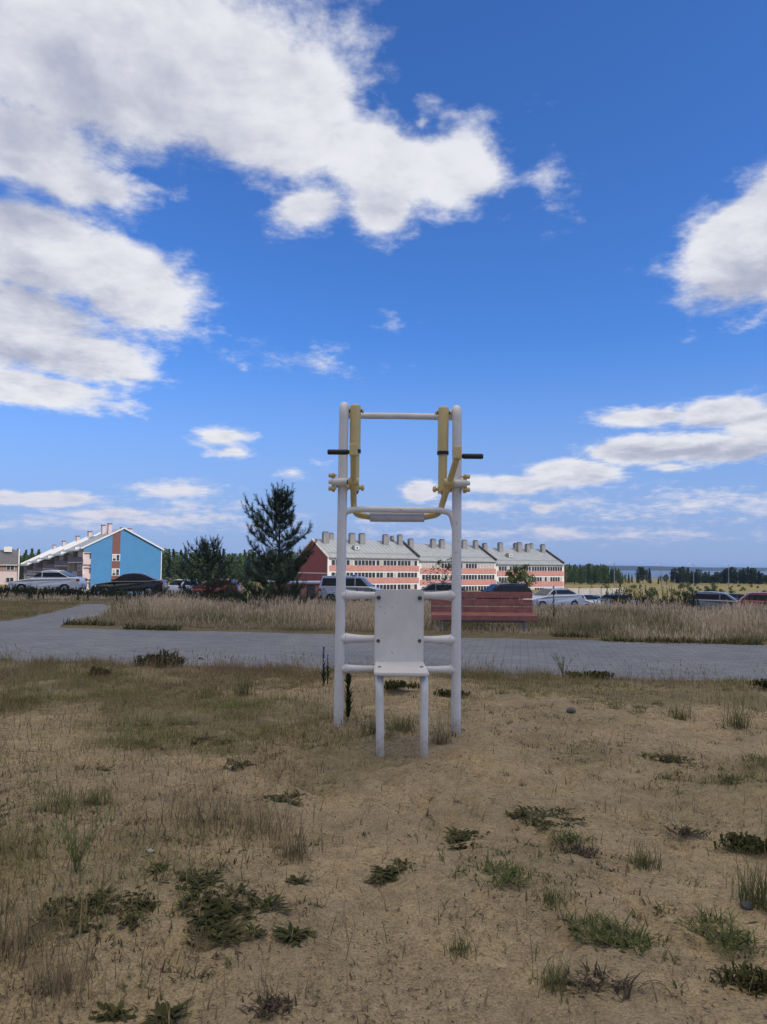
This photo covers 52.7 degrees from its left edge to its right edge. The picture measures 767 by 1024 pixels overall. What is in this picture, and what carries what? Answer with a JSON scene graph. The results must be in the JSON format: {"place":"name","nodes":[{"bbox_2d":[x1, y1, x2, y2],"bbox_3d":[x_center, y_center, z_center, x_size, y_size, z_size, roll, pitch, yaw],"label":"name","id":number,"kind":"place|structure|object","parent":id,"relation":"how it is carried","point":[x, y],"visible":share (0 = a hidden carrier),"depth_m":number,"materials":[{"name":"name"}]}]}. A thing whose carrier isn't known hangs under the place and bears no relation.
{"place":"outdoors","nodes":[
{"label":"outdoors","id":0,"kind":"place"},
{"bbox_2d":[0,604,109,624],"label":"side path","id":1,"kind":"structure","parent":0,"point":[57,617],"depth_m":16.43,"materials":[{"name":"grey asphalt"}]},
{"bbox_2d":[0,600,124,618],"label":"mown grass","id":2,"kind":"structure","parent":0,"point":[45,605],"depth_m":19.07,"materials":[{"name":"plant"}]},
{"bbox_2d":[268,581,325,599],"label":"brick shed","id":3,"kind":"structure","parent":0,"point":[312,586],"depth_m":96.42,"materials":[{"name":"red brick"}]},
{"bbox_2d":[0,565,766,1023],"bbox_3d":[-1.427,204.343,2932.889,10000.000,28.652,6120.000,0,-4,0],"label":"ground","id":4,"kind":"structure","parent":0,"point":[492,759],"depth_m":2.98,"materials":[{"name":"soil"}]},
{"bbox_2d":[0,547,19,584],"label":"terraced block","id":5,"kind":"structure","parent":4,"relation":"on","point":[9,564],"depth_m":233.83,"materials":[{"name":"paint"}]},
{"bbox_2d":[0,683,52,710],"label":"grass tuft","id":6,"kind":"object","parent":4,"relation":"on","point":[20,698],"visible":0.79,"depth_m":6.00,"materials":[{"name":"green plant"}]},
{"bbox_2d":[0,863,96,970],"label":"grass tuft","id":7,"kind":"object","parent":4,"relation":"on","point":[19,926],"visible":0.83,"depth_m":2.17,"materials":[{"name":"brown plant"}]},
{"bbox_2d":[18,778,97,816],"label":"grass tuft","id":8,"kind":"object","parent":4,"relation":"on","point":[68,803],"visible":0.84,"depth_m":3.40,"materials":[{"name":"beige plant"}]},
{"bbox_2d":[0,923,127,1022],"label":"grass tuft","id":9,"kind":"object","parent":4,"relation":"on","point":[53,990],"visible":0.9,"depth_m":1.96,"materials":[{"name":"brown plant"}]},
{"bbox_2d":[31,780,125,871],"bbox_3d":[-1.072,1.110,2.751,0.314,0.324,0.251,1,-4,-13],"label":"weed","id":10,"kind":"object","parent":4,"relation":"on","point":[72,844],"visible":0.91,"depth_m":2.72,"materials":[{"name":"green plant"}]},
{"bbox_2d":[63,617,116,625],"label":"weed","id":11,"kind":"object","parent":4,"relation":"on","point":[90,622],"visible":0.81,"depth_m":13.70,"materials":[{"name":"green plant"}]},
{"bbox_2d":[20,523,163,592],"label":"apartment block","id":12,"kind":"structure","parent":4,"relation":"on","point":[104,555],"depth_m":163.45,"materials":[{"name":"blue paint"}]},
{"bbox_2d":[30,885,162,938],"bbox_3d":[-0.874,1.211,2.363,0.378,0.022,0.344,0,-4,0],"label":"weed","id":13,"kind":"object","parent":4,"relation":"on","point":[129,918],"visible":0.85,"depth_m":2.37,"materials":[{"name":"green plant"}]},
{"bbox_2d":[83,666,109,676],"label":"weed","id":14,"kind":"object","parent":4,"relation":"on","point":[105,670],"visible":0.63,"depth_m":7.63,"materials":[{"name":"green plant"}]},
{"bbox_2d":[76,781,118,808],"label":"grass tuft","id":15,"kind":"object","parent":4,"relation":"on","point":[94,796],"visible":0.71,"depth_m":3.52,"materials":[{"name":"green plant"}]},
{"bbox_2d":[88,1000,136,1022],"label":"weed","id":16,"kind":"object","parent":4,"relation":"on","point":[109,1015],"visible":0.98,"depth_m":1.89,"materials":[{"name":"green plant"}]},
{"bbox_2d":[119,621,183,630],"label":"weed","id":17,"kind":"object","parent":4,"relation":"on","point":[143,627],"visible":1,"depth_m":12.93,"materials":[{"name":"green plant"}]},
{"bbox_2d":[134,649,184,667],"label":"weed","id":18,"kind":"object","parent":4,"relation":"on","point":[159,655],"visible":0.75,"depth_m":8.24,"materials":[{"name":"green plant"}]},
{"bbox_2d":[140,1001,189,1023],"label":"weed","id":19,"kind":"object","parent":4,"relation":"on","point":[162,1012],"visible":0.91,"depth_m":1.85,"materials":[{"name":"green plant"}]},
{"bbox_2d":[162,548,172,575],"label":"tree","id":20,"kind":"object","parent":4,"relation":"on","point":[164,562],"visible":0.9,"depth_m":290.77,"materials":[{"name":"green plant"}]},
{"bbox_2d":[163,549,173,579],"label":"tree","id":21,"kind":"object","parent":4,"relation":"on","point":[168,567],"visible":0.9,"depth_m":290.96,"materials":[{"name":"green plant"}]},
{"bbox_2d":[169,554,182,577],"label":"tree","id":22,"kind":"object","parent":4,"relation":"on","point":[176,562],"visible":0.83,"depth_m":290.91,"materials":[{"name":"green plant"}]},
{"bbox_2d":[167,579,202,593],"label":"parked car","id":23,"kind":"object","parent":4,"relation":"on","point":[173,585],"visible":0.16,"depth_m":68.14,"materials":[{"name":"white paint"}]},
{"bbox_2d":[161,868,227,892],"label":"weed","id":24,"kind":"object","parent":4,"relation":"on","point":[203,882],"visible":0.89,"depth_m":2.57,"materials":[{"name":"green plant"}]},
{"bbox_2d":[125,768,283,845],"bbox_3d":[-0.744,1.208,3.276,0.673,0.218,0.612,2,-4,-20],"label":"grass tuft","id":25,"kind":"object","parent":4,"relation":"on","point":[192,813],"visible":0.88,"depth_m":3.23,"materials":[{"name":"brown plant"}]},
{"bbox_2d":[179,682,233,699],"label":"grass tuft","id":26,"kind":"object","parent":4,"relation":"on","point":[205,692],"visible":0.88,"depth_m":6.36,"materials":[{"name":"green plant"}]},
{"bbox_2d":[172,535,246,601],"bbox_3d":[-6.663,2.250,29.918,2.971,2.884,2.653,0,-4,0],"label":"pine tree","id":27,"kind":"object","parent":4,"relation":"on","point":[203,549],"visible":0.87,"depth_m":29.81,"materials":[{"name":"green plant"}]},
{"bbox_2d":[189,579,241,594],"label":"parked car","id":28,"kind":"object","parent":4,"relation":"on","point":[198,589],"visible":0.3,"depth_m":64.97,"materials":[{"name":"red paint"}]},
{"bbox_2d":[189,735,243,745],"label":"weed","id":29,"kind":"object","parent":4,"relation":"on","point":[206,737],"visible":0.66,"depth_m":4.73,"materials":[{"name":"green plant"}]},
{"bbox_2d":[175,882,258,928],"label":"weed","id":30,"kind":"object","parent":4,"relation":"on","point":[219,901],"visible":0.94,"depth_m":2.38,"materials":[{"name":"green plant"}]},
{"bbox_2d":[218,758,256,769],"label":"weed","id":31,"kind":"object","parent":4,"relation":"on","point":[233,766],"visible":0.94,"depth_m":4.09,"materials":[{"name":"green plant"}]},
{"bbox_2d":[230,553,244,581],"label":"tree","id":32,"kind":"object","parent":4,"relation":"on","point":[239,555],"visible":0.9,"depth_m":291.07,"materials":[{"name":"green plant"}]},
{"bbox_2d":[188,892,292,945],"bbox_3d":[-0.429,1.203,2.310,0.315,0.023,0.367,0,-4,0],"label":"weed","id":33,"kind":"object","parent":4,"relation":"on","point":[226,935],"visible":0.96,"depth_m":2.27,"materials":[{"name":"green plant"}]},
{"bbox_2d":[230,669,255,696],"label":"grass tuft","id":34,"kind":"object","parent":4,"relation":"on","point":[242,690],"visible":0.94,"depth_m":6.45,"materials":[{"name":"green plant"}]},
{"bbox_2d":[200,779,317,859],"bbox_3d":[-0.500,1.210,3.123,0.459,0.196,0.579,0,-4,0],"label":"grass tuft","id":35,"kind":"object","parent":4,"relation":"on","point":[248,826],"visible":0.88,"depth_m":3.14,"materials":[{"name":"beige plant"}]},
{"bbox_2d":[236,988,299,1021],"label":"weed","id":36,"kind":"object","parent":4,"relation":"on","point":[275,1004],"visible":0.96,"depth_m":1.87,"materials":[{"name":"green plant"}]},
{"bbox_2d":[229,478,318,608],"bbox_3d":[-2.666,0.803,18.931,2.268,3.372,2.501,0,-4,0],"label":"pine tree","id":37,"kind":"object","parent":4,"relation":"on","point":[280,518],"visible":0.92,"depth_m":18.79,"materials":[{"name":"green plant"}]},
{"bbox_2d":[246,790,302,805],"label":"weed","id":38,"kind":"object","parent":4,"relation":"on","point":[279,798],"visible":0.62,"depth_m":3.59,"materials":[{"name":"green plant"}]},
{"bbox_2d":[256,813,322,864],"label":"grass tuft","id":39,"kind":"object","parent":4,"relation":"on","point":[294,850],"visible":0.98,"depth_m":2.84,"materials":[{"name":"beige plant"}]},
{"bbox_2d":[272,923,317,946],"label":"weed","id":40,"kind":"object","parent":4,"relation":"on","point":[284,933],"visible":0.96,"depth_m":2.21,"materials":[{"name":"green plant"}]},
{"bbox_2d":[285,875,311,885],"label":"weed","id":41,"kind":"object","parent":4,"relation":"on","point":[293,879],"visible":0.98,"depth_m":2.61,"materials":[{"name":"green plant"}]},
{"bbox_2d":[316,647,331,686],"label":"weed","id":42,"kind":"object","parent":4,"relation":"on","point":[323,675],"visible":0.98,"depth_m":6.92,"materials":[{"name":"green plant"}]},
{"bbox_2d":[344,673,354,721],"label":"weed","id":43,"kind":"object","parent":4,"relation":"on","point":[348,680],"visible":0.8,"depth_m":5.11,"materials":[{"name":"green plant"}]},
{"bbox_2d":[357,712,405,739],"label":"grass tuft","id":44,"kind":"object","parent":4,"relation":"on","point":[374,731],"visible":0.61,"depth_m":4.92,"materials":[{"name":"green plant"}]},
{"bbox_2d":[0,575,765,608],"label":"tall weeds","id":45,"kind":"object","parent":4,"relation":"on","point":[26,591],"visible":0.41,"depth_m":38.86,"materials":[{"name":"beige plant"}]},
{"bbox_2d":[0,590,766,641],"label":"meadow grass","id":46,"kind":"structure","parent":4,"relation":"on","point":[741,620],"depth_m":14.67,"materials":[{"name":"beige plant"}]},
{"bbox_2d":[0,668,766,1022],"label":"ground weeds","id":47,"kind":"object","parent":4,"relation":"on","point":[38,830],"visible":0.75,"depth_m":2.82,"materials":[{"name":"green plant"}]},
{"bbox_2d":[363,857,416,884],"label":"weed","id":48,"kind":"object","parent":4,"relation":"on","point":[388,873],"visible":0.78,"depth_m":2.71,"materials":[{"name":"green plant"}]},
{"bbox_2d":[384,679,419,689],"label":"weed","id":49,"kind":"object","parent":4,"relation":"on","point":[393,684],"visible":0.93,"depth_m":6.60,"materials":[{"name":"green plant"}]},
{"bbox_2d":[387,712,419,732],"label":"grass tuft","id":50,"kind":"object","parent":4,"relation":"on","point":[397,728],"visible":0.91,"depth_m":5.11,"materials":[{"name":"green plant"}]},
{"bbox_2d":[327,402,482,756],"bbox_3d":[0.132,0.430,4.889,0.989,2.358,0.890,0,-4,0],"label":"exercise machine","id":51,"kind":"object","parent":4,"relation":"on","point":[398,638],"visible":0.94,"depth_m":4.99,"materials":[{"name":"white paint"}]},
{"bbox_2d":[298,532,564,590],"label":"apartment block","id":52,"kind":"structure","parent":4,"relation":"on","point":[385,563],"depth_m":196.49,"materials":[{"name":"red brick"}]},
{"bbox_2d":[354,572,374,577],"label":"window","id":53,"kind":"structure","parent":52,"relation":"in","point":[363,574],"depth_m":185.69,"materials":[{"name":"white glass"}]},
{"bbox_2d":[354,560,375,564],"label":"window","id":54,"kind":"structure","parent":52,"relation":"in","point":[356,562],"depth_m":185.60,"materials":[{"name":"white glass"}]},
{"bbox_2d":[376,560,396,565],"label":"window","id":55,"kind":"structure","parent":52,"relation":"in","point":[378,562],"depth_m":188.89,"materials":[{"name":"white glass"}]},
{"bbox_2d":[376,572,396,577],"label":"window","id":56,"kind":"structure","parent":52,"relation":"in","point":[378,574],"depth_m":188.71,"materials":[{"name":"white glass"}]},
{"bbox_2d":[376,584,396,589],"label":"window","id":57,"kind":"structure","parent":52,"relation":"in","point":[383,586],"depth_m":188.64,"materials":[{"name":"white glass"}]},
{"bbox_2d":[397,560,416,565],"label":"window","id":58,"kind":"structure","parent":52,"relation":"in","point":[399,562],"depth_m":191.94,"materials":[{"name":"white glass"}]},
{"bbox_2d":[397,572,416,577],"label":"window","id":59,"kind":"structure","parent":52,"relation":"in","point":[399,574],"depth_m":191.87,"materials":[{"name":"white glass"}]},
{"bbox_2d":[423,556,451,590],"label":"young tree","id":60,"kind":"object","parent":4,"relation":"on","point":[442,578],"visible":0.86,"depth_m":40.86,"materials":[{"name":"green plant"}]},
{"bbox_2d":[428,711,471,744],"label":"grass tuft","id":61,"kind":"object","parent":4,"relation":"on","point":[441,738],"visible":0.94,"depth_m":4.73,"materials":[{"name":"green plant"}]},
{"bbox_2d":[431,688,470,696],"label":"weed","id":62,"kind":"object","parent":4,"relation":"on","point":[444,693],"visible":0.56,"depth_m":6.52,"materials":[{"name":"green plant"}]},
{"bbox_2d":[442,931,476,958],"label":"grass tuft","id":63,"kind":"object","parent":4,"relation":"on","point":[459,948],"visible":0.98,"depth_m":2.11,"materials":[{"name":"green plant"}]},
{"bbox_2d":[441,826,489,849],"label":"weed","id":64,"kind":"object","parent":4,"relation":"on","point":[461,835],"visible":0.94,"depth_m":3.12,"materials":[{"name":"green plant"}]},
{"bbox_2d":[431,591,537,630],"bbox_3d":[1.698,1.743,13.239,1.773,0.743,0.568,0,-4,1],"label":"park bench","id":65,"kind":"object","parent":4,"relation":"on","point":[471,611],"visible":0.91,"depth_m":13.40,"materials":[{"name":"red wood"}]},
{"bbox_2d":[497,564,536,589],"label":"young tree","id":66,"kind":"object","parent":4,"relation":"on","point":[521,575],"visible":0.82,"depth_m":114.84,"materials":[{"name":"green plant"}]},
{"bbox_2d":[505,805,588,833],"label":"weed","id":67,"kind":"object","parent":4,"relation":"on","point":[525,813],"visible":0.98,"depth_m":3.34,"materials":[{"name":"green plant"}]},
{"bbox_2d":[520,879,578,911],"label":"grass tuft","id":68,"kind":"object","parent":4,"relation":"on","point":[552,898],"visible":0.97,"depth_m":2.43,"materials":[{"name":"green plant"}]},
{"bbox_2d":[525,951,585,1003],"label":"grass tuft","id":69,"kind":"object","parent":4,"relation":"on","point":[556,980],"visible":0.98,"depth_m":1.96,"materials":[{"name":"green plant"}]},
{"bbox_2d":[543,821,599,844],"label":"weed","id":70,"kind":"object","parent":4,"relation":"on","point":[574,837],"visible":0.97,"depth_m":3.07,"materials":[{"name":"green plant"}]},
{"bbox_2d":[550,630,594,637],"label":"weed","id":71,"kind":"object","parent":4,"relation":"on","point":[563,634],"visible":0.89,"depth_m":11.98,"materials":[{"name":"green plant"}]},
{"bbox_2d":[545,839,611,859],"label":"weed","id":72,"kind":"object","parent":4,"relation":"on","point":[575,849],"visible":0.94,"depth_m":2.93,"materials":[{"name":"green plant"}]},
{"bbox_2d":[563,670,614,678],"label":"weed","id":73,"kind":"object","parent":4,"relation":"on","point":[596,674],"visible":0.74,"depth_m":7.54,"materials":[{"name":"green plant"}]},
{"bbox_2d":[548,902,640,949],"bbox_3d":[0.607,1.191,2.243,0.273,0.050,0.250,-1,-4,13],"label":"weed","id":74,"kind":"object","parent":4,"relation":"on","point":[593,934],"visible":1,"depth_m":2.24,"materials":[{"name":"green plant"}]},
{"bbox_2d":[566,588,622,594],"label":"wall","id":75,"kind":"structure","parent":4,"relation":"on","point":[596,591],"depth_m":119.53,"materials":[{"name":"concrete"}]},
{"bbox_2d":[551,958,661,1000],"bbox_3d":[0.562,1.194,1.980,0.298,0.026,0.192,0,-4,0],"label":"weed","id":76,"kind":"object","parent":4,"relation":"on","point":[622,982],"visible":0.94,"depth_m":1.96,"materials":[{"name":"green plant"}]},
{"bbox_2d":[571,696,675,713],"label":"weed","id":77,"kind":"object","parent":4,"relation":"on","point":[615,706],"visible":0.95,"depth_m":5.98,"materials":[{"name":"green plant"}]},
{"bbox_2d":[594,913,677,962],"bbox_3d":[0.700,1.204,2.200,0.236,0.051,0.272,0,-4,0],"label":"weed","id":78,"kind":"object","parent":4,"relation":"on","point":[633,936],"visible":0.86,"depth_m":2.20,"materials":[{"name":"green plant"}]},
{"bbox_2d":[600,635,679,643],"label":"weed","id":79,"kind":"object","parent":4,"relation":"on","point":[630,640],"visible":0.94,"depth_m":11.43,"materials":[{"name":"green plant"}]},
{"bbox_2d":[616,834,670,871],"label":"grass tuft","id":80,"kind":"object","parent":4,"relation":"on","point":[644,860],"visible":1,"depth_m":2.83,"materials":[{"name":"green plant"}]},
{"bbox_2d":[636,751,695,763],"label":"weed","id":81,"kind":"object","parent":4,"relation":"on","point":[669,758],"visible":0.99,"depth_m":4.40,"materials":[{"name":"green plant"}]},
{"bbox_2d":[661,701,693,719],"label":"grass tuft","id":82,"kind":"object","parent":4,"relation":"on","point":[682,715],"visible":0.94,"depth_m":5.68,"materials":[{"name":"green plant"}]},
{"bbox_2d":[653,770,705,783],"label":"weed","id":83,"kind":"object","parent":4,"relation":"on","point":[667,776],"visible":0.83,"depth_m":4.03,"materials":[{"name":"green plant"}]},
{"bbox_2d":[661,822,711,838],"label":"weed","id":84,"kind":"object","parent":4,"relation":"on","point":[685,830],"visible":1,"depth_m":3.15,"materials":[{"name":"green plant"}]},
{"bbox_2d":[667,634,763,644],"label":"weed","id":85,"kind":"object","parent":4,"relation":"on","point":[715,641],"visible":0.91,"depth_m":11.26,"materials":[{"name":"green plant"}]},
{"bbox_2d":[664,902,766,956],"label":"weed","id":86,"kind":"object","parent":4,"relation":"on","point":[735,941],"visible":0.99,"depth_m":2.25,"materials":[{"name":"green plant"}]},
{"bbox_2d":[703,770,758,784],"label":"weed","id":87,"kind":"object","parent":4,"relation":"on","point":[725,780],"visible":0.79,"depth_m":3.99,"materials":[{"name":"green plant"}]},
{"bbox_2d":[708,960,766,997],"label":"weed","id":88,"kind":"object","parent":4,"relation":"on","point":[743,973],"visible":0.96,"depth_m":1.99,"materials":[{"name":"green plant"}]},
{"bbox_2d":[716,696,759,729],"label":"grass tuft","id":89,"kind":"object","parent":4,"relation":"on","point":[738,725],"visible":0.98,"depth_m":5.33,"materials":[{"name":"green plant"}]},
{"bbox_2d":[713,831,766,855],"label":"weed","id":90,"kind":"object","parent":4,"relation":"on","point":[754,842],"visible":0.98,"depth_m":3.00,"materials":[{"name":"green plant"}]},
{"bbox_2d":[716,837,766,913],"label":"grass tuft","id":91,"kind":"object","parent":4,"relation":"on","point":[748,890],"visible":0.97,"depth_m":2.48,"materials":[{"name":"green plant"}]},
{"bbox_2d":[746,678,766,686],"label":"weed","id":92,"kind":"object","parent":4,"relation":"on","point":[761,683],"visible":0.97,"depth_m":6.92,"materials":[{"name":"green plant"}]},
{"bbox_2d":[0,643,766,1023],"bbox_3d":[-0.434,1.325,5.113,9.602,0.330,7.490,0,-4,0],"label":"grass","id":93,"kind":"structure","parent":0,"point":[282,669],"depth_m":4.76,"materials":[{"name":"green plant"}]},
{"bbox_2d":[0,624,766,680],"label":"path","id":94,"kind":"structure","parent":0,"point":[741,660],"depth_m":9.98,"materials":[{"name":"grey asphalt"}]},
{"bbox_2d":[0,0,766,567],"label":"sky","id":95,"kind":"structure","parent":0,"point":[226,226],"materials":[{"name":"blue"}]},
{"bbox_2d":[285,568,766,577],"bbox_3d":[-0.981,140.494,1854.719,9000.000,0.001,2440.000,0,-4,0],"label":"lake","id":96,"kind":"structure","parent":0,"point":[655,574],"depth_m":1546.47,"materials":[{"name":"blue liquid"}]},
{"bbox_2d":[582,593,604,605],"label":"parked car","id":97,"kind":"object","parent":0,"point":[590,598],"visible":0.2,"depth_m":78.59,"materials":[{"name":"white paint"}]},
{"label":"parking lot","id":98,"kind":"structure","parent":0,"visible":0},
{"bbox_2d":[8,570,87,590],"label":"parked car","id":99,"kind":"object","parent":98,"relation":"on","point":[61,579],"visible":0.75,"depth_m":49.02,"materials":[{"name":"white paint"}]},
{"bbox_2d":[92,573,168,594],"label":"parked car","id":100,"kind":"object","parent":98,"relation":"on","point":[145,581],"visible":0.74,"depth_m":49.05,"materials":[{"name":"black paint"}]},
{"bbox_2d":[318,575,383,601],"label":"parked car","id":101,"kind":"object","parent":98,"relation":"on","point":[327,586],"visible":0.4,"depth_m":52.10,"materials":[{"name":"silver metal"}]},
{"bbox_2d":[421,582,467,600],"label":"parked car","id":102,"kind":"object","parent":98,"relation":"on","point":[429,588],"visible":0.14,"depth_m":52.02,"materials":[{"name":"grey paint"}]},
{"bbox_2d":[469,583,532,598],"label":"parked car","id":103,"kind":"object","parent":98,"relation":"on","point":[507,587],"visible":0.19,"depth_m":54.21,"materials":[{"name":"black paint"}]},
{"bbox_2d":[532,587,583,606],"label":"parked car","id":104,"kind":"object","parent":98,"relation":"on","point":[563,595],"visible":0.54,"depth_m":53.21,"materials":[{"name":"white paint"}]},
{"bbox_2d":[687,591,737,607],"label":"parked car","id":105,"kind":"object","parent":98,"relation":"on","point":[710,597],"visible":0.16,"depth_m":53.24,"materials":[{"name":"grey paint"}]},
{"bbox_2d":[738,592,766,607],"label":"parked car","id":106,"kind":"object","parent":98,"relation":"on","point":[752,597],"visible":0.2,"depth_m":50.52,"materials":[{"name":"red paint"}]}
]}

